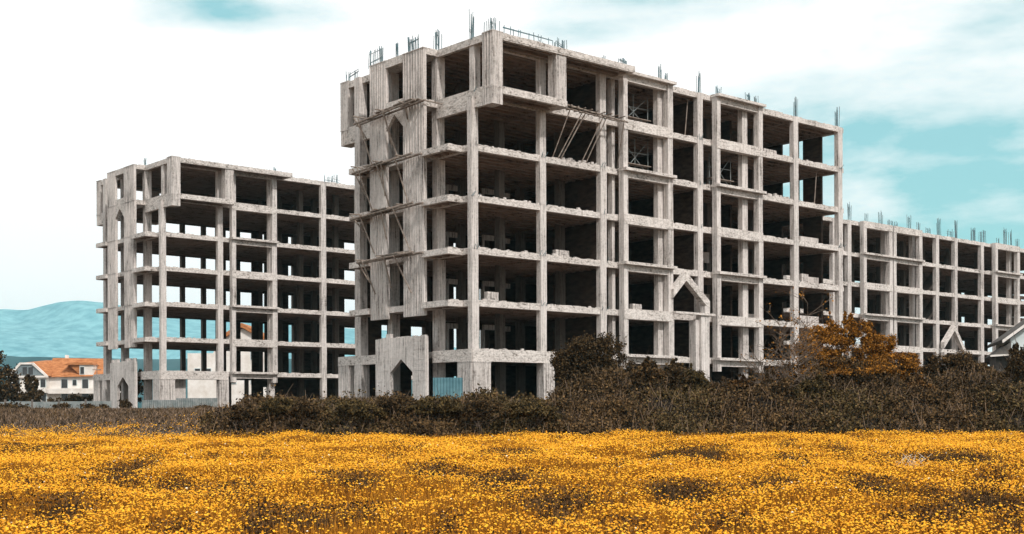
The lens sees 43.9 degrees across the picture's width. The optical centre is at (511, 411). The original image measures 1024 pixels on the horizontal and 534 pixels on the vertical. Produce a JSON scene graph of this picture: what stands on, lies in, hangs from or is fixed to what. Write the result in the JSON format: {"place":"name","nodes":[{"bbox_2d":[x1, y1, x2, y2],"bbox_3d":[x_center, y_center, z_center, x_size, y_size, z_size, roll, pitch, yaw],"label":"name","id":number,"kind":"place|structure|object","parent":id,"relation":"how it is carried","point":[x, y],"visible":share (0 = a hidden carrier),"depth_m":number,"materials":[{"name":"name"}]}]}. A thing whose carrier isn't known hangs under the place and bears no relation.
{"place":"outdoors","nodes":[
{"label":"outdoors","id":0,"kind":"place"},
{"bbox_2d":[0,356,411,407],"bbox_3d":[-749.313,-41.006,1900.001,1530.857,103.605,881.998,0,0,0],"label":"hill","id":1,"kind":"structure","parent":0,"point":[172,364],"depth_m":1833.77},
{"bbox_2d":[0,301,455,377],"bbox_3d":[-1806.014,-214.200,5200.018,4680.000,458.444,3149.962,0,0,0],"label":"mountain","id":2,"kind":"structure","parent":0,"point":[72,329],"depth_m":4695.48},
{"bbox_2d":[93,156,411,407],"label":"concrete building","id":3,"kind":"structure","parent":0,"point":[277,209],"depth_m":121.48,"materials":[{"name":"concrete"}]},
{"bbox_2d":[0,399,950,532],"bbox_3d":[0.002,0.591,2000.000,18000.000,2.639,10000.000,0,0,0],"label":"ground","id":4,"kind":"structure","parent":0,"point":[178,431],"depth_m":58.73,"materials":[{"name":"soil"}]},
{"bbox_2d":[0,350,22,401],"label":"dark tree","id":5,"kind":"object","parent":4,"relation":"on","point":[10,388],"visible":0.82,"depth_m":149.72,"materials":[{"name":"green plant"}]},
{"bbox_2d":[0,399,30,408],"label":"bush","id":6,"kind":"object","parent":4,"relation":"on","point":[7,405],"visible":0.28,"depth_m":97.62,"materials":[{"name":"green plant"}]},
{"bbox_2d":[18,374,44,401],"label":"conifer","id":7,"kind":"object","parent":4,"relation":"on","point":[34,393],"visible":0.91,"depth_m":149.43,"materials":[{"name":"green plant"}]},
{"bbox_2d":[0,399,111,408],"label":"concrete fence","id":8,"kind":"object","parent":4,"relation":"on","point":[74,404],"visible":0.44,"depth_m":101.35,"materials":[{"name":"grey concrete"}]},
{"bbox_2d":[50,402,70,408],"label":"bush","id":9,"kind":"object","parent":4,"relation":"on","point":[64,404],"visible":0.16,"depth_m":99.88,"materials":[{"name":"green plant"}]},
{"bbox_2d":[11,355,120,401],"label":"house","id":10,"kind":"structure","parent":4,"relation":"on","point":[61,377],"depth_m":227.84,"materials":[{"name":"white paint"}]},
{"bbox_2d":[22,367,26,373],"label":"window","id":11,"kind":"structure","parent":10,"relation":"in","point":[24,368],"depth_m":226.13,"materials":[{"name":"grey glass"}]},
{"bbox_2d":[28,367,32,373],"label":"window","id":12,"kind":"structure","parent":10,"relation":"in","point":[30,369],"depth_m":226.13,"materials":[{"name":"grey glass"}]},
{"bbox_2d":[40,379,45,387],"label":"window","id":13,"kind":"structure","parent":10,"relation":"in","point":[42,381],"depth_m":226.24,"materials":[{"name":"grey glass"}]},
{"bbox_2d":[42,393,46,401],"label":"window","id":14,"kind":"structure","parent":10,"relation":"in","point":[44,399],"depth_m":226.24,"materials":[{"name":"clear glass"}]},
{"bbox_2d":[61,379,67,387],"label":"window","id":15,"kind":"structure","parent":10,"relation":"in","point":[64,382],"depth_m":227.85,"materials":[{"name":"grey glass"}]},
{"bbox_2d":[72,379,76,385],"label":"window","id":16,"kind":"structure","parent":10,"relation":"in","point":[74,381],"depth_m":227.90,"materials":[{"name":"grey glass"}]},
{"bbox_2d":[80,366,84,373],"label":"window","id":17,"kind":"structure","parent":10,"relation":"in","point":[82,368],"depth_m":227.68,"materials":[{"name":"grey glass"}]},
{"bbox_2d":[82,379,88,387],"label":"window","id":18,"kind":"structure","parent":10,"relation":"in","point":[85,382],"depth_m":227.85,"materials":[{"name":"grey glass"}]},
{"bbox_2d":[47,392,93,401],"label":"hedge","id":19,"kind":"object","parent":4,"relation":"on","point":[73,397],"visible":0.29,"depth_m":139.81,"materials":[{"name":"green plant"}]},
{"bbox_2d":[78,399,109,408],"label":"bush","id":20,"kind":"object","parent":4,"relation":"on","point":[89,405],"visible":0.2,"depth_m":97.72,"materials":[{"name":"brown plant"}]},
{"bbox_2d":[117,399,132,408],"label":"bush","id":21,"kind":"object","parent":4,"relation":"on","point":[123,403],"visible":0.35,"depth_m":103.76,"materials":[{"name":"brown plant"}]},
{"bbox_2d":[120,369,143,404],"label":"brown tree","id":22,"kind":"object","parent":4,"relation":"on","point":[140,389],"visible":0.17,"depth_m":132.52,"materials":[{"name":"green plant"}]},
{"bbox_2d":[142,400,179,407],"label":"sheet panel","id":23,"kind":"object","parent":4,"relation":"on","point":[158,403],"visible":0.68,"depth_m":104.92,"materials":[{"name":"grey metal"}]},
{"bbox_2d":[0,392,390,442],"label":"dry grass","id":24,"kind":"structure","parent":4,"relation":"on","point":[155,415],"depth_m":69.21,"materials":[{"name":"brown plant"}]},
{"bbox_2d":[176,398,216,407],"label":"sheet panel","id":25,"kind":"object","parent":4,"relation":"on","point":[189,402],"visible":0.66,"depth_m":105.08,"materials":[{"name":"grey metal"}]},
{"bbox_2d":[192,401,216,407],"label":"bush","id":26,"kind":"object","parent":4,"relation":"on","point":[204,405],"visible":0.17,"depth_m":91.87,"materials":[{"name":"brown plant"}]},
{"bbox_2d":[187,323,265,405],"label":"house","id":27,"kind":"structure","parent":4,"relation":"on","point":[201,388],"depth_m":200.00,"materials":[{"name":"white paint"}]},
{"bbox_2d":[222,397,262,433],"bbox_3d":[-11.311,0.277,53.553,2.351,1.931,1.142,0,0,0],"label":"bramble mound","id":28,"kind":"object","parent":4,"relation":"on","point":[250,413],"visible":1,"depth_m":53.37,"materials":[{"name":"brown plant"}]},
{"bbox_2d":[257,392,302,422],"bbox_3d":[-9.780,0.101,53.879,2.350,2.008,1.558,0,0,0],"label":"bramble mound","id":29,"kind":"object","parent":4,"relation":"on","point":[274,406],"visible":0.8,"depth_m":53.71,"materials":[{"name":"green plant"}]},
{"bbox_2d":[284,397,331,431],"bbox_3d":[-8.548,0.225,53.031,2.099,2.279,1.180,0,0,0],"label":"bramble mound","id":30,"kind":"object","parent":4,"relation":"on","point":[310,412],"visible":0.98,"depth_m":52.77,"materials":[{"name":"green plant"}]},
{"bbox_2d":[323,399,387,431],"bbox_3d":[-6.645,0.330,54.021,2.883,2.029,1.493,0,0,0],"label":"bramble mound","id":31,"kind":"object","parent":4,"relation":"on","point":[354,408],"visible":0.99,"depth_m":53.83,"materials":[{"name":"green plant"}]},
{"bbox_2d":[368,390,426,416],"bbox_3d":[-4.964,0.130,54.525,2.881,2.180,1.583,0,0,0],"label":"bramble mound","id":32,"kind":"object","parent":4,"relation":"on","point":[386,403],"visible":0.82,"depth_m":54.19,"materials":[{"name":"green plant"}]},
{"bbox_2d":[406,389,463,420],"bbox_3d":[-3.025,0.081,53.950,2.948,2.178,1.674,0,0,0],"label":"bramble mound","id":33,"kind":"object","parent":4,"relation":"on","point":[445,405],"visible":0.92,"depth_m":53.73,"materials":[{"name":"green plant"}]},
{"bbox_2d":[433,378,462,397],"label":"sheet panel","id":34,"kind":"object","parent":4,"relation":"on","point":[449,386],"visible":0.72,"depth_m":74.63,"materials":[{"name":"teal metal"}]},
{"bbox_2d":[452,396,512,431],"bbox_3d":[-1.282,0.171,53.007,2.666,2.147,1.343,0,0,0],"label":"bramble mound","id":35,"kind":"object","parent":4,"relation":"on","point":[483,407],"visible":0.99,"depth_m":52.78,"materials":[{"name":"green plant"}]},
{"bbox_2d":[0,431,1023,533],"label":"meadow grass","id":36,"kind":"structure","parent":4,"relation":"on","point":[580,466],"depth_m":22.90,"materials":[{"name":"yellow plant"}]},
{"bbox_2d":[0,398,1023,533],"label":"yellow flowers","id":37,"kind":"object","parent":4,"relation":"on","point":[585,442],"visible":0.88,"depth_m":27.84,"materials":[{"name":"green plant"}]},
{"bbox_2d":[0,433,1023,533],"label":"weed growth","id":38,"kind":"object","parent":4,"relation":"on","point":[911,510],"visible":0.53,"depth_m":22.19,"materials":[{"name":"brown plant"}]},
{"bbox_2d":[499,390,565,427],"bbox_3d":[0.744,0.144,53.581,3.089,2.195,1.672,0,0,0],"label":"bramble mound","id":39,"kind":"object","parent":4,"relation":"on","point":[538,410],"visible":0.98,"depth_m":53.44,"materials":[{"name":"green plant"}]},
{"bbox_2d":[338,12,845,399],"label":"concrete building","id":40,"kind":"structure","parent":4,"relation":"on","point":[682,250],"depth_m":86.27,"materials":[{"name":"concrete"}]},
{"bbox_2d":[349,201,422,253],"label":"timber scaffold","id":41,"kind":"object","parent":40,"relation":"on","point":[380,211],"visible":0.99,"depth_m":80.81,"materials":[{"name":"grey wood"}]},
{"bbox_2d":[351,152,421,209],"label":"timber scaffold","id":42,"kind":"object","parent":40,"relation":"on","point":[378,164],"visible":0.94,"depth_m":80.95,"materials":[{"name":"grey wood"}]},
{"bbox_2d":[355,251,423,293],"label":"timber scaffold","id":43,"kind":"object","parent":40,"relation":"on","point":[394,255],"visible":1,"depth_m":80.47,"materials":[{"name":"grey wood"}]},
{"bbox_2d":[352,98,441,163],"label":"timber scaffold","id":44,"kind":"object","parent":40,"relation":"on","point":[405,104],"visible":0.95,"depth_m":80.42,"materials":[{"name":"grey wood"}]},
{"bbox_2d":[484,291,498,300],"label":"block stack","id":45,"kind":"object","parent":40,"relation":"on","point":[488,296],"visible":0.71,"depth_m":78.99,"materials":[{"name":"concrete"}]},
{"bbox_2d":[553,250,568,256],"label":"block stack","id":46,"kind":"object","parent":40,"relation":"on","point":[562,252],"visible":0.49,"depth_m":83.47,"materials":[{"name":"concrete"}]},
{"bbox_2d":[552,104,628,167],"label":"timber scaffold","id":47,"kind":"object","parent":40,"relation":"on","point":[585,111],"visible":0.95,"depth_m":81.80,"materials":[{"name":"grey wood"}]},
{"bbox_2d":[617,91,650,122],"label":"scaffold frame","id":48,"kind":"object","parent":40,"relation":"on","point":[638,118],"visible":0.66,"depth_m":87.00,"materials":[{"name":"grey metal"}]},
{"bbox_2d":[630,304,641,309],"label":"block stack","id":49,"kind":"object","parent":40,"relation":"on","point":[635,306],"visible":0.61,"depth_m":86.68,"materials":[{"name":"concrete"}]},
{"bbox_2d":[628,139,651,169],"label":"scaffold frame","id":50,"kind":"object","parent":40,"relation":"on","point":[638,165],"visible":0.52,"depth_m":87.13,"materials":[{"name":"grey metal"}]},
{"bbox_2d":[684,99,689,134],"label":"prop post","id":51,"kind":"object","parent":40,"relation":"on","point":[687,100],"visible":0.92,"depth_m":90.02,"materials":[{"name":"grey wood"}]},
{"bbox_2d":[706,153,733,184],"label":"scaffold frame","id":52,"kind":"object","parent":40,"relation":"on","point":[723,180],"visible":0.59,"depth_m":92.96,"materials":[{"name":"grey metal"}]},
{"bbox_2d":[763,148,776,153],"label":"block stack","id":53,"kind":"object","parent":40,"relation":"on","point":[768,150],"visible":0.32,"depth_m":96.84,"materials":[{"name":"concrete"}]},
{"bbox_2d":[799,274,808,282],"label":"block stack","id":54,"kind":"object","parent":40,"relation":"on","point":[803,277],"visible":0.7,"depth_m":99.79,"materials":[{"name":"concrete"}]},
{"bbox_2d":[814,171,818,203],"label":"prop post","id":55,"kind":"object","parent":40,"relation":"on","point":[815,185],"visible":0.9,"depth_m":100.05,"materials":[{"name":"grey wood"}]},
{"bbox_2d":[548,330,640,384],"bbox_3d":[4.143,-2.179,63.992,4.892,3.830,3.935,0,0,0],"label":"dark shrub","id":56,"kind":"object","parent":4,"relation":"on","point":[581,356],"visible":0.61,"depth_m":63.55,"materials":[{"name":"green plant"}]},
{"bbox_2d":[197,373,1023,438],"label":"bramble thicket","id":57,"kind":"object","parent":4,"relation":"on","point":[754,409],"visible":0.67,"depth_m":54.44,"materials":[{"name":"brown plant"}]},
{"bbox_2d":[627,346,668,393],"bbox_3d":[6.349,-1.462,59.595,2.197,3.365,1.226,0,0,0],"label":"scrub bush","id":58,"kind":"object","parent":4,"relation":"on","point":[650,371],"visible":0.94,"depth_m":59.37,"materials":[{"name":"brown plant"}]},
{"bbox_2d":[660,357,691,391],"bbox_3d":[7.522,-1.392,60.039,2.285,3.189,1.172,0,0,8],"label":"scrub bush","id":59,"kind":"object","parent":4,"relation":"on","point":[676,374],"visible":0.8,"depth_m":59.83,"materials":[{"name":"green plant"}]},
{"bbox_2d":[679,363,710,394],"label":"scrub bush","id":60,"kind":"object","parent":4,"relation":"on","point":[698,379],"visible":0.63,"depth_m":60.82,"materials":[{"name":"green plant"}]},
{"bbox_2d":[703,372,735,398],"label":"scrub bush","id":61,"kind":"object","parent":4,"relation":"on","point":[724,383],"visible":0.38,"depth_m":58.25,"materials":[{"name":"brown plant"}]},
{"bbox_2d":[729,368,762,390],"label":"scrub bush","id":62,"kind":"object","parent":4,"relation":"on","point":[742,381],"visible":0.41,"depth_m":61.27,"materials":[{"name":"brown plant"}]},
{"bbox_2d":[736,326,790,385],"bbox_3d":[12.194,-2.151,61.038,2.885,4.242,1.394,0,0,0],"label":"bare sapling","id":63,"kind":"object","parent":4,"relation":"on","point":[761,371],"visible":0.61,"depth_m":60.96,"materials":[{"name":"grey plant"}]},
{"bbox_2d":[753,362,794,399],"bbox_3d":[12.281,-1.020,58.763,2.588,2.762,1.858,0,0,0],"label":"scrub bush","id":64,"kind":"object","parent":4,"relation":"on","point":[783,383],"visible":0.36,"depth_m":58.49,"materials":[{"name":"brown plant"}]},
{"bbox_2d":[545,352,1011,401],"bbox_3d":[14.976,-1.236,61.962,26.976,3.496,5.076,0,0,0],"label":"shrub thicket","id":65,"kind":"object","parent":4,"relation":"on","point":[610,381],"visible":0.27,"depth_m":61.55,"materials":[{"name":"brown plant"}]},
{"bbox_2d":[755,303,820,396],"bbox_3d":[12.873,-2.406,58.921,2.965,5.308,1.434,0,0,0],"label":"bare sapling","id":66,"kind":"object","parent":4,"relation":"on","point":[786,373],"visible":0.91,"depth_m":58.92,"materials":[{"name":"grey plant"}]},
{"bbox_2d":[778,362,802,394],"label":"scrub bush","id":67,"kind":"object","parent":4,"relation":"on","point":[796,377],"visible":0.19,"depth_m":60.85,"materials":[{"name":"brown plant"}]},
{"bbox_2d":[770,286,835,382],"bbox_3d":[13.816,-2.930,60.050,2.997,5.997,1.341,0,0,0],"label":"bare sapling","id":68,"kind":"object","parent":4,"relation":"on","point":[817,348],"visible":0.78,"depth_m":59.96,"materials":[{"name":"grey plant"}]},
{"bbox_2d":[788,370,845,405],"bbox_3d":[13.964,-0.871,58.052,2.708,2.824,1.506,0,0,14],"label":"scrub bush","id":69,"kind":"object","parent":4,"relation":"on","point":[812,385],"visible":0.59,"depth_m":57.80,"materials":[{"name":"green plant"}]},
{"bbox_2d":[787,306,924,385],"bbox_3d":[17.119,-2.823,63.298,6.691,4.940,5.102,0,0,0],"label":"orange tree","id":70,"kind":"object","parent":4,"relation":"on","point":[880,362],"visible":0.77,"depth_m":62.56,"materials":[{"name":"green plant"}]},
{"bbox_2d":[852,375,895,396],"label":"scrub bush","id":71,"kind":"object","parent":4,"relation":"on","point":[875,379],"visible":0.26,"depth_m":57.31,"materials":[{"name":"brown plant"}]},
{"bbox_2d":[783,202,1023,375],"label":"concrete building","id":72,"kind":"structure","parent":4,"relation":"on","point":[910,287],"depth_m":143.17,"materials":[{"name":"concrete"}]},
{"bbox_2d":[895,454,929,465],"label":"dead twigs","id":73,"kind":"object","parent":4,"relation":"on","point":[913,459],"visible":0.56,"depth_m":30.29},
{"bbox_2d":[890,375,935,388],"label":"scrub bush","id":74,"kind":"object","parent":4,"relation":"on","point":[920,380],"visible":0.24,"depth_m":58.71,"materials":[{"name":"brown plant"}]},
{"bbox_2d":[919,378,965,405],"bbox_3d":[19.413,-0.598,57.297,2.535,2.405,1.460,0,0,0],"label":"scrub bush","id":75,"kind":"object","parent":4,"relation":"on","point":[950,393],"visible":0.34,"depth_m":57.24,"materials":[{"name":"brown plant"}]},
{"bbox_2d":[917,349,1003,378],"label":"pine shrub","id":76,"kind":"object","parent":4,"relation":"on","point":[957,362],"visible":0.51,"depth_m":65.63,"materials":[{"name":"brown plant"}]},
{"bbox_2d":[963,368,996,400],"bbox_3d":[21.796,-0.863,58.402,2.558,2.436,1.742,0,0,0],"label":"scrub bush","id":77,"kind":"object","parent":4,"relation":"on","point":[982,384],"visible":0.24,"depth_m":58.23,"materials":[{"name":"brown plant"}]},
{"bbox_2d":[985,319,1023,372],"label":"house","id":78,"kind":"structure","parent":4,"relation":"on","point":[1002,343],"depth_m":97.18,"materials":[{"name":"white paint"}]},
{"bbox_2d":[991,381,1023,401],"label":"scrub bush","id":79,"kind":"object","parent":4,"relation":"on","point":[1021,396],"visible":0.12,"depth_m":56.72,"materials":[{"name":"brown plant"}]},
{"bbox_2d":[998,333,1023,384],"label":"dark pine","id":80,"kind":"object","parent":4,"relation":"on","point":[1015,364],"visible":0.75,"depth_m":59.85,"materials":[{"name":"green plant"}]},
{"bbox_2d":[0,0,1023,365],"label":"sky","id":81,"kind":"structure","parent":0,"point":[929,94],"materials":[{"name":"white"}]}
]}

